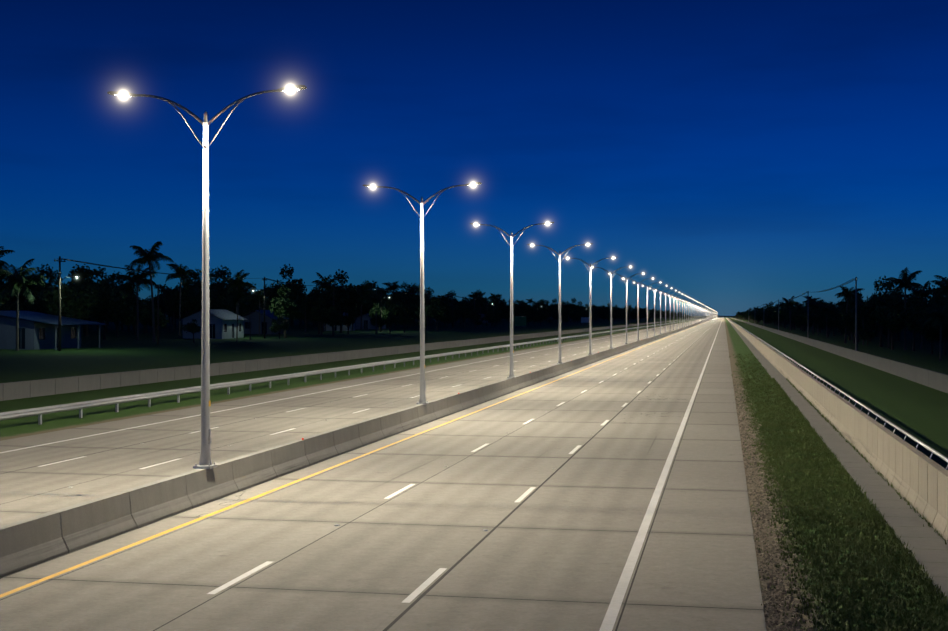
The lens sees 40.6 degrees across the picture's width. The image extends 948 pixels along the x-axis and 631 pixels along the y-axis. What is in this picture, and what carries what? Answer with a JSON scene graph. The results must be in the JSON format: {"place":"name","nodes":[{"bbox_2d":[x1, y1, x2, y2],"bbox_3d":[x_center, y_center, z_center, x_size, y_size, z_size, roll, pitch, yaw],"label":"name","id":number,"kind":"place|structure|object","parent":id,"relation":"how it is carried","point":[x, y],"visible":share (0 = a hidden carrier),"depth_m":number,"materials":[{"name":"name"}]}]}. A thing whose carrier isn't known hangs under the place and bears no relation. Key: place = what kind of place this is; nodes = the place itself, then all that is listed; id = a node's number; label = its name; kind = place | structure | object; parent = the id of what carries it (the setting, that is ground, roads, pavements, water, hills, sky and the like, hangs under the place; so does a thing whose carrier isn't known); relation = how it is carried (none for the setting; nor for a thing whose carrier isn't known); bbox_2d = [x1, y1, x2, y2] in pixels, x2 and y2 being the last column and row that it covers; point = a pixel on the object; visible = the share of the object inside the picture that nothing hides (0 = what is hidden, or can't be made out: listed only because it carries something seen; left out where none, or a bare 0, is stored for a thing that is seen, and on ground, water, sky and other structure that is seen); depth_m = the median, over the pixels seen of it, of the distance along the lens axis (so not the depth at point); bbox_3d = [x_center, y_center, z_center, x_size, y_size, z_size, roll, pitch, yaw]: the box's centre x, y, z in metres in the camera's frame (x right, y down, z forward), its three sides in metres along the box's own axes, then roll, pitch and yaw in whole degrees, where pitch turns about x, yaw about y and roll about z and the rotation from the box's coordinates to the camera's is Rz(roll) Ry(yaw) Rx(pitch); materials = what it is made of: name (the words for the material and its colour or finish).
{"place":"outdoors","nodes":[
{"label":"outdoors","id":0,"kind":"place"},
{"bbox_2d":[0,317,702,400],"bbox_3d":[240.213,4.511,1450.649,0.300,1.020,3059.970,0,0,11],"label":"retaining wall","id":1,"kind":"structure","parent":0,"point":[29,388],"depth_m":106.43,"materials":[{"name":"concrete"}]},
{"bbox_2d":[0,317,765,630],"bbox_3d":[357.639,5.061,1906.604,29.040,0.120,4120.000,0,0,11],"label":"road","id":2,"kind":"structure","parent":0,"point":[551,551],"depth_m":32.69,"materials":[{"name":"concrete"}]},
{"bbox_2d":[0,317,717,577],"bbox_3d":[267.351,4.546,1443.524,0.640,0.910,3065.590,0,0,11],"label":"median barrier","id":3,"kind":"object","parent":2,"relation":"on","point":[33,541],"visible":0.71,"depth_m":34.77,"materials":[{"name":"concrete"}]},
{"bbox_2d":[107,85,306,468],"bbox_3d":[-7.303,-1.018,34.872,5.656,10.317,0.500,0,0,10],"label":"street lamp","id":4,"kind":"object","parent":3,"relation":"on","point":[205,462],"visible":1,"depth_m":34.79,"materials":[{"name":"silver metal"}]},
{"bbox_2d":[363,182,481,403],"bbox_3d":[-2.423,-1.018,59.974,5.656,10.317,0.500,0,0,10],"label":"street lamp","id":5,"kind":"object","parent":3,"relation":"on","point":[422,399],"visible":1,"depth_m":59.89,"materials":[{"name":"silver metal"}]},
{"bbox_2d":[470,222,553,377],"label":"street lamp","id":6,"kind":"object","parent":3,"relation":"on","point":[511,373],"visible":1,"depth_m":85.04,"materials":[{"name":"silver metal"}]},
{"bbox_2d":[527,243,592,363],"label":"street lamp","id":7,"kind":"object","parent":3,"relation":"on","point":[559,349],"visible":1,"depth_m":110.11,"materials":[{"name":"silver metal"}]},
{"bbox_2d":[564,257,617,354],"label":"street lamp","id":8,"kind":"object","parent":3,"relation":"on","point":[590,334],"visible":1,"depth_m":135.23,"materials":[{"name":"silver metal"}]},
{"bbox_2d":[588,266,633,348],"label":"street lamp","id":9,"kind":"object","parent":3,"relation":"on","point":[611,277],"visible":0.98,"depth_m":160.38,"materials":[{"name":"silver metal"}]},
{"bbox_2d":[608,273,644,343],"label":"street lamp","id":10,"kind":"object","parent":3,"relation":"on","point":[626,342],"visible":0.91,"depth_m":185.50,"materials":[{"name":"grey metal"}]},
{"bbox_2d":[621,278,653,340],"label":"street lamp","id":11,"kind":"object","parent":3,"relation":"on","point":[638,310],"visible":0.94,"depth_m":210.68,"materials":[{"name":"silver metal"}]},
{"bbox_2d":[0,319,721,630],"bbox_3d":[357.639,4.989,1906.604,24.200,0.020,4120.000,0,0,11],"label":"road markings","id":12,"kind":"object","parent":2,"relation":"on","point":[609,620],"visible":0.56,"depth_m":32.17,"materials":[{"name":"white paint"}]},
{"bbox_2d":[0,316,947,630],"bbox_3d":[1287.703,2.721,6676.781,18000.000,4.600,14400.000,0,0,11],"label":"ground","id":13,"kind":"structure","parent":0,"point":[916,410],"depth_m":109.38,"materials":[{"name":"green plant"}]},
{"bbox_2d":[0,251,14,275],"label":"palm","id":14,"kind":"object","parent":13,"relation":"on","point":[3,267],"visible":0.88,"depth_m":150.44,"materials":[{"name":"green plant"}]},
{"bbox_2d":[0,263,46,350],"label":"palm","id":15,"kind":"object","parent":13,"relation":"on","point":[21,282],"visible":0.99,"depth_m":121.70,"materials":[{"name":"green plant"}]},
{"bbox_2d":[2,285,50,313],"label":"tree","id":16,"kind":"object","parent":13,"relation":"on","point":[25,305],"visible":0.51,"depth_m":152.68,"materials":[{"name":"green plant"}]},
{"bbox_2d":[12,266,56,300],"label":"tree","id":17,"kind":"object","parent":13,"relation":"on","point":[38,274],"visible":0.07,"depth_m":216.72,"materials":[{"name":"green plant"}]},
{"bbox_2d":[33,274,61,312],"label":"tree","id":18,"kind":"object","parent":13,"relation":"on","point":[51,282],"visible":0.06,"depth_m":204.61,"materials":[{"name":"green plant"}]},
{"bbox_2d":[28,253,70,287],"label":"tree","id":19,"kind":"object","parent":13,"relation":"on","point":[42,262],"visible":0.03,"depth_m":225.60,"materials":[{"name":"green plant"}]},
{"bbox_2d":[0,311,104,349],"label":"house","id":20,"kind":"structure","parent":13,"relation":"on","point":[37,330],"depth_m":127.27,"materials":[{"name":"blue paint"}]},
{"bbox_2d":[54,256,79,350],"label":"utility pole","id":21,"kind":"object","parent":13,"relation":"on","point":[59,321],"visible":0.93,"depth_m":121.48,"materials":[{"name":"brown wood"}]},
{"bbox_2d":[41,262,94,310],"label":"tree","id":22,"kind":"object","parent":13,"relation":"on","point":[72,285],"visible":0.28,"depth_m":189.28,"materials":[{"name":"green plant"}]},
{"bbox_2d":[40,286,97,326],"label":"tree","id":23,"kind":"object","parent":13,"relation":"on","point":[70,306],"visible":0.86,"depth_m":139.78,"materials":[{"name":"green plant"}]},
{"bbox_2d":[57,260,126,335],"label":"tree","id":24,"kind":"object","parent":13,"relation":"on","point":[91,287],"visible":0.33,"depth_m":191.11,"materials":[{"name":"green plant"}]},
{"bbox_2d":[83,278,125,339],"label":"tree","id":25,"kind":"object","parent":13,"relation":"on","point":[109,305],"visible":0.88,"depth_m":170.98,"materials":[{"name":"green plant"}]},
{"bbox_2d":[111,279,138,328],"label":"tree","id":26,"kind":"object","parent":13,"relation":"on","point":[125,290],"visible":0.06,"depth_m":273.52,"materials":[{"name":"green plant"}]},
{"bbox_2d":[114,254,159,339],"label":"palm","id":27,"kind":"object","parent":13,"relation":"on","point":[133,276],"visible":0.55,"depth_m":168.80,"materials":[{"name":"green plant"}]},
{"bbox_2d":[124,303,149,334],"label":"tree","id":28,"kind":"object","parent":13,"relation":"on","point":[143,312],"visible":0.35,"depth_m":206.93,"materials":[{"name":"green plant"}]},
{"bbox_2d":[135,302,155,332],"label":"tree","id":29,"kind":"object","parent":13,"relation":"on","point":[149,313],"visible":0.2,"depth_m":221.89,"materials":[{"name":"green plant"}]},
{"bbox_2d":[128,249,173,341],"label":"palm","id":30,"kind":"object","parent":13,"relation":"on","point":[149,264],"visible":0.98,"depth_m":161.67,"materials":[{"name":"green plant"}]},
{"bbox_2d":[139,307,168,336],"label":"tree","id":31,"kind":"object","parent":13,"relation":"on","point":[162,320],"visible":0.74,"depth_m":195.02,"materials":[{"name":"green plant"}]},
{"bbox_2d":[154,284,161,343],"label":"utility pole","id":32,"kind":"object","parent":13,"relation":"on","point":[158,287],"visible":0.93,"depth_m":149.53,"materials":[{"name":"brown wood"}]},
{"bbox_2d":[146,276,175,328],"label":"tree","id":33,"kind":"object","parent":13,"relation":"on","point":[161,300],"visible":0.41,"depth_m":274.86,"materials":[{"name":"green plant"}]},
{"bbox_2d":[165,260,195,335],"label":"palm","id":34,"kind":"object","parent":13,"relation":"on","point":[180,269],"visible":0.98,"depth_m":202.46,"materials":[{"name":"green plant"}]},
{"bbox_2d":[163,276,209,316],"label":"tree","id":35,"kind":"object","parent":13,"relation":"on","point":[191,301],"visible":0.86,"depth_m":237.43,"materials":[{"name":"green plant"}]},
{"bbox_2d":[181,319,200,342],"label":"tree","id":36,"kind":"object","parent":13,"relation":"on","point":[192,327],"visible":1,"depth_m":159.30,"materials":[{"name":"green plant"}]},
{"bbox_2d":[180,309,246,338],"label":"house","id":37,"kind":"structure","parent":13,"relation":"on","point":[223,323],"depth_m":183.12,"materials":[{"name":"white paint"}]},
{"bbox_2d":[194,280,232,311],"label":"tree","id":38,"kind":"object","parent":13,"relation":"on","point":[218,295],"visible":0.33,"depth_m":248.94,"materials":[{"name":"green plant"}]},
{"bbox_2d":[201,294,226,309],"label":"tree","id":39,"kind":"object","parent":13,"relation":"on","point":[216,305],"visible":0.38,"depth_m":240.14,"materials":[{"name":"green plant"}]},
{"bbox_2d":[191,259,249,295],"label":"tree","id":40,"kind":"object","parent":13,"relation":"on","point":[222,268],"visible":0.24,"depth_m":321.15,"materials":[{"name":"green plant"}]},
{"bbox_2d":[209,274,241,308],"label":"tree","id":41,"kind":"object","parent":13,"relation":"on","point":[217,281],"visible":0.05,"depth_m":312.92,"materials":[{"name":"green plant"}]},
{"bbox_2d":[220,263,253,313],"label":"palm","id":42,"kind":"object","parent":13,"relation":"on","point":[236,275],"visible":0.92,"depth_m":208.55,"materials":[{"name":"green plant"}]},
{"bbox_2d":[225,286,251,341],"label":"palm","id":43,"kind":"object","parent":13,"relation":"on","point":[235,296],"visible":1,"depth_m":165.21,"materials":[{"name":"green plant"}]},
{"bbox_2d":[235,288,268,309],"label":"tree","id":44,"kind":"object","parent":13,"relation":"on","point":[261,305],"visible":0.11,"depth_m":277.64,"materials":[{"name":"green plant"}]},
{"bbox_2d":[250,285,271,335],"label":"palm","id":45,"kind":"object","parent":13,"relation":"on","point":[260,294],"visible":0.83,"depth_m":210.29,"materials":[{"name":"green plant"}]},
{"bbox_2d":[258,277,266,338],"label":"utility pole","id":46,"kind":"object","parent":13,"relation":"on","point":[264,278],"visible":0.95,"depth_m":187.01,"materials":[{"name":"brown wood"}]},
{"bbox_2d":[57,258,566,305],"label":"wires","id":47,"kind":"object","parent":46,"relation":"attached to","point":[243,278],"visible":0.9,"depth_m":170.74,"materials":[{"name":"black metal"}]},
{"bbox_2d":[242,310,286,333],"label":"house","id":48,"kind":"structure","parent":13,"relation":"on","point":[254,317],"depth_m":223.20,"materials":[{"name":"grey"}]},
{"bbox_2d":[269,317,288,338],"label":"tree","id":49,"kind":"object","parent":13,"relation":"on","point":[276,327],"visible":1,"depth_m":186.46,"materials":[{"name":"green plant"}]},
{"bbox_2d":[263,266,306,322],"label":"tree","id":50,"kind":"object","parent":13,"relation":"on","point":[293,291],"visible":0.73,"depth_m":337.94,"materials":[{"name":"green plant"}]},
{"bbox_2d":[268,291,304,337],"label":"tree","id":51,"kind":"object","parent":13,"relation":"on","point":[285,311],"visible":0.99,"depth_m":192.54,"materials":[{"name":"green plant"}]},
{"bbox_2d":[294,288,313,332],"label":"palm","id":52,"kind":"object","parent":13,"relation":"on","point":[303,295],"visible":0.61,"depth_m":242.11,"materials":[{"name":"green plant"}]},
{"bbox_2d":[300,284,341,333],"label":"tree","id":53,"kind":"object","parent":13,"relation":"on","point":[309,303],"visible":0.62,"depth_m":225.95,"materials":[{"name":"green plant"}]},
{"bbox_2d":[312,278,335,330],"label":"palm","id":54,"kind":"object","parent":13,"relation":"on","point":[326,286],"visible":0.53,"depth_m":263.40,"materials":[{"name":"green plant"}]},
{"bbox_2d":[320,306,345,335],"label":"tree","id":55,"kind":"object","parent":13,"relation":"on","point":[330,320],"visible":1,"depth_m":206.93,"materials":[{"name":"green plant"}]},
{"bbox_2d":[307,266,366,332],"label":"tree","id":56,"kind":"object","parent":13,"relation":"on","point":[344,297],"visible":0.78,"depth_m":246.57,"materials":[{"name":"green plant"}]},
{"bbox_2d":[324,312,356,330],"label":"house","id":57,"kind":"structure","parent":13,"relation":"on","point":[345,327],"depth_m":270.89,"materials":[{"name":"grey"}]},
{"bbox_2d":[339,305,357,333],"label":"tree","id":58,"kind":"object","parent":13,"relation":"on","point":[350,316],"visible":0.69,"depth_m":229.74,"materials":[{"name":"green plant"}]},
{"bbox_2d":[0,318,702,424],"bbox_3d":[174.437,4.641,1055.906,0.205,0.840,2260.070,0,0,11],"label":"guardrail","id":59,"kind":"object","parent":13,"relation":"on","point":[40,411],"visible":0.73,"depth_m":80.24,"materials":[{"name":"metal"}]},
{"bbox_2d":[356,281,375,329],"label":"palm","id":60,"kind":"object","parent":13,"relation":"on","point":[367,287],"visible":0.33,"depth_m":288.82,"materials":[{"name":"green plant"}]},
{"bbox_2d":[355,314,385,328],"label":"house","id":61,"kind":"structure","parent":13,"relation":"on","point":[366,323],"depth_m":301.48,"materials":[{"name":"grey glass"}]},
{"bbox_2d":[358,290,383,314],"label":"tree","id":62,"kind":"object","parent":13,"relation":"on","point":[365,308],"visible":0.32,"depth_m":348.30,"materials":[{"name":"green plant"}]},
{"bbox_2d":[366,297,384,333],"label":"palm","id":63,"kind":"object","parent":13,"relation":"on","point":[375,302],"visible":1,"depth_m":235.10,"materials":[{"name":"green plant"}]},
{"bbox_2d":[369,282,385,301],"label":"tree","id":64,"kind":"object","parent":13,"relation":"on","point":[379,293],"visible":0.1,"depth_m":418.61,"materials":[{"name":"green plant"}]},
{"bbox_2d":[370,312,385,326],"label":"tree","id":65,"kind":"object","parent":13,"relation":"on","point":[380,322],"visible":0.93,"depth_m":246.11,"materials":[{"name":"green plant"}]},
{"bbox_2d":[368,304,389,330],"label":"tree","id":66,"kind":"object","parent":13,"relation":"on","point":[377,310],"visible":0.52,"depth_m":267.46,"materials":[{"name":"green plant"}]},
{"bbox_2d":[379,301,403,330],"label":"tree","id":67,"kind":"object","parent":13,"relation":"on","point":[397,310],"visible":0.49,"depth_m":280.68,"materials":[{"name":"green plant"}]},
{"bbox_2d":[382,284,401,294],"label":"palm","id":68,"kind":"object","parent":13,"relation":"on","point":[393,287],"visible":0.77,"depth_m":471.88,"materials":[{"name":"green plant"}]},
{"bbox_2d":[384,290,412,329],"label":"tree","id":69,"kind":"object","parent":13,"relation":"on","point":[399,302],"visible":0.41,"depth_m":297.86,"materials":[{"name":"green plant"}]},
{"bbox_2d":[409,296,436,328],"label":"tree","id":70,"kind":"object","parent":13,"relation":"on","point":[415,309],"visible":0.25,"depth_m":309.85,"materials":[{"name":"green plant"}]},
{"bbox_2d":[417,285,446,324],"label":"tree","id":71,"kind":"object","parent":13,"relation":"on","point":[427,291],"visible":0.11,"depth_m":418.21,"materials":[{"name":"green plant"}]},
{"bbox_2d":[425,295,450,330],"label":"tree","id":72,"kind":"object","parent":13,"relation":"on","point":[435,312],"visible":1,"depth_m":275.11,"materials":[{"name":"green plant"}]},
{"bbox_2d":[433,292,449,325],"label":"palm","id":73,"kind":"object","parent":13,"relation":"on","point":[442,296],"visible":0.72,"depth_m":396.82,"materials":[{"name":"green plant"}]},
{"bbox_2d":[518,304,535,316],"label":"tree","id":74,"kind":"object","parent":13,"relation":"on","point":[527,312],"visible":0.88,"depth_m":508.41,"materials":[{"name":"green plant"}]},
{"bbox_2d":[565,297,584,321],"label":"tree","id":75,"kind":"object","parent":13,"relation":"on","point":[575,306],"visible":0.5,"depth_m":673.29,"materials":[{"name":"green plant"}]},
{"bbox_2d":[732,375,838,630],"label":"gravel verge","id":76,"kind":"object","parent":13,"relation":"on","point":[771,610],"depth_m":27.70,"materials":[{"name":"grey gravel"}]},
{"bbox_2d":[779,299,799,330],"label":"palm","id":77,"kind":"object","parent":13,"relation":"on","point":[790,305],"visible":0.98,"depth_m":419.16,"materials":[{"name":"green plant"}]},
{"bbox_2d":[794,306,806,331],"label":"tree","id":78,"kind":"object","parent":13,"relation":"on","point":[796,313],"visible":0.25,"depth_m":401.67,"materials":[{"name":"green plant"}]},
{"bbox_2d":[798,306,816,325],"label":"tree","id":79,"kind":"object","parent":13,"relation":"on","point":[804,317],"visible":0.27,"depth_m":353.45,"materials":[{"name":"green plant"}]},
{"bbox_2d":[802,293,821,334],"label":"palm","id":80,"kind":"object","parent":13,"relation":"on","point":[806,302],"visible":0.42,"depth_m":335.70,"materials":[{"name":"green plant"}]},
{"bbox_2d":[805,294,824,335],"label":"palm","id":81,"kind":"object","parent":13,"relation":"on","point":[817,300],"visible":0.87,"depth_m":320.42,"materials":[{"name":"green plant"}]},
{"bbox_2d":[809,297,839,332],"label":"tree","id":82,"kind":"object","parent":13,"relation":"on","point":[821,315],"visible":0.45,"depth_m":304.24,"materials":[{"name":"green plant"}]},
{"bbox_2d":[726,317,947,542],"bbox_3d":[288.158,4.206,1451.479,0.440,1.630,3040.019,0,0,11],"label":"wall","id":83,"kind":"structure","parent":13,"relation":"on","point":[917,478],"depth_m":40.95,"materials":[{"name":"concrete"}]},
{"bbox_2d":[726,318,947,600],"bbox_3d":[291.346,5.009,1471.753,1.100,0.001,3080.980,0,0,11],"label":"concrete path","id":84,"kind":"structure","parent":13,"relation":"on","point":[892,505],"depth_m":35.26,"materials":[{"name":"concrete"}]},
{"bbox_2d":[731,354,947,630],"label":"verge grass tufts","id":85,"kind":"object","parent":13,"relation":"on","point":[840,498],"visible":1,"depth_m":29.09,"materials":[{"name":"green plant"}]},
{"bbox_2d":[835,279,864,342],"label":"palm","id":86,"kind":"object","parent":13,"relation":"on","point":[847,289],"visible":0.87,"depth_m":230.12,"materials":[{"name":"green plant"}]},
{"bbox_2d":[839,310,865,343],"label":"tree","id":87,"kind":"object","parent":13,"relation":"on","point":[846,320],"visible":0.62,"depth_m":227.49,"materials":[{"name":"green plant"}]},
{"bbox_2d":[839,289,871,341],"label":"tree","id":88,"kind":"object","parent":13,"relation":"on","point":[851,303],"visible":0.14,"depth_m":242.81,"materials":[{"name":"green plant"}]},
{"bbox_2d":[855,277,856,350],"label":"utility pole","id":89,"kind":"object","parent":13,"relation":"on","point":[856,313],"visible":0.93,"depth_m":165.34,"materials":[{"name":"wood"}]},
{"bbox_2d":[848,299,870,344],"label":"palm","id":90,"kind":"object","parent":13,"relation":"on","point":[860,305],"visible":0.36,"depth_m":217.74,"materials":[{"name":"green plant"}]},
{"bbox_2d":[858,285,903,346],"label":"tree","id":91,"kind":"object","parent":13,"relation":"on","point":[867,315],"visible":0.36,"depth_m":205.33,"materials":[{"name":"green plant"}]},
{"bbox_2d":[868,281,904,347],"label":"palm","id":92,"kind":"object","parent":13,"relation":"on","point":[884,296],"visible":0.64,"depth_m":197.08,"materials":[{"name":"green plant"}]},
{"bbox_2d":[871,277,908,304],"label":"tree","id":93,"kind":"object","parent":13,"relation":"on","point":[890,284],"visible":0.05,"depth_m":348.30,"materials":[{"name":"green plant"}]},
{"bbox_2d":[886,282,923,349],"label":"palm","id":94,"kind":"object","parent":13,"relation":"on","point":[905,293],"visible":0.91,"depth_m":187.77,"materials":[{"name":"green plant"}]},
{"bbox_2d":[904,283,938,347],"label":"palm","id":95,"kind":"object","parent":13,"relation":"on","point":[923,294],"visible":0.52,"depth_m":195.94,"materials":[{"name":"green plant"}]},
{"bbox_2d":[906,287,947,341],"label":"tree","id":96,"kind":"object","parent":13,"relation":"on","point":[927,305],"visible":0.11,"depth_m":239.10,"materials":[{"name":"green plant"}]},
{"bbox_2d":[916,315,945,353],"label":"tree","id":97,"kind":"object","parent":13,"relation":"on","point":[921,326],"visible":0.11,"depth_m":165.35,"materials":[{"name":"green plant"}]},
{"bbox_2d":[917,306,947,354],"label":"tree","id":98,"kind":"object","parent":13,"relation":"on","point":[931,332],"visible":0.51,"depth_m":161.07,"materials":[{"name":"green plant"}]},
{"bbox_2d":[921,306,947,360],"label":"palm","id":99,"kind":"object","parent":13,"relation":"on","point":[939,316],"visible":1,"depth_m":141.24,"materials":[{"name":"green plant"}]},
{"bbox_2d":[925,299,947,342],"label":"tree","id":100,"kind":"object","parent":13,"relation":"on","point":[941,302],"visible":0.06,"depth_m":232.66,"materials":[{"name":"green plant"}]},
{"bbox_2d":[928,280,947,305],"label":"palm","id":101,"kind":"object","parent":13,"relation":"on","point":[944,294],"visible":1,"depth_m":150.45,"materials":[{"name":"green plant"}]},
{"bbox_2d":[0,0,947,315],"label":"sky","id":102,"kind":"structure","parent":0,"point":[737,155],"materials":[{"name":"blue"}]},
{"bbox_2d":[730,317,947,392],"bbox_3d":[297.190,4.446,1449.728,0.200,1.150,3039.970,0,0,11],"label":"path","id":103,"kind":"structure","parent":0,"point":[931,379],"depth_m":116.49,"materials":[{"name":"concrete"}]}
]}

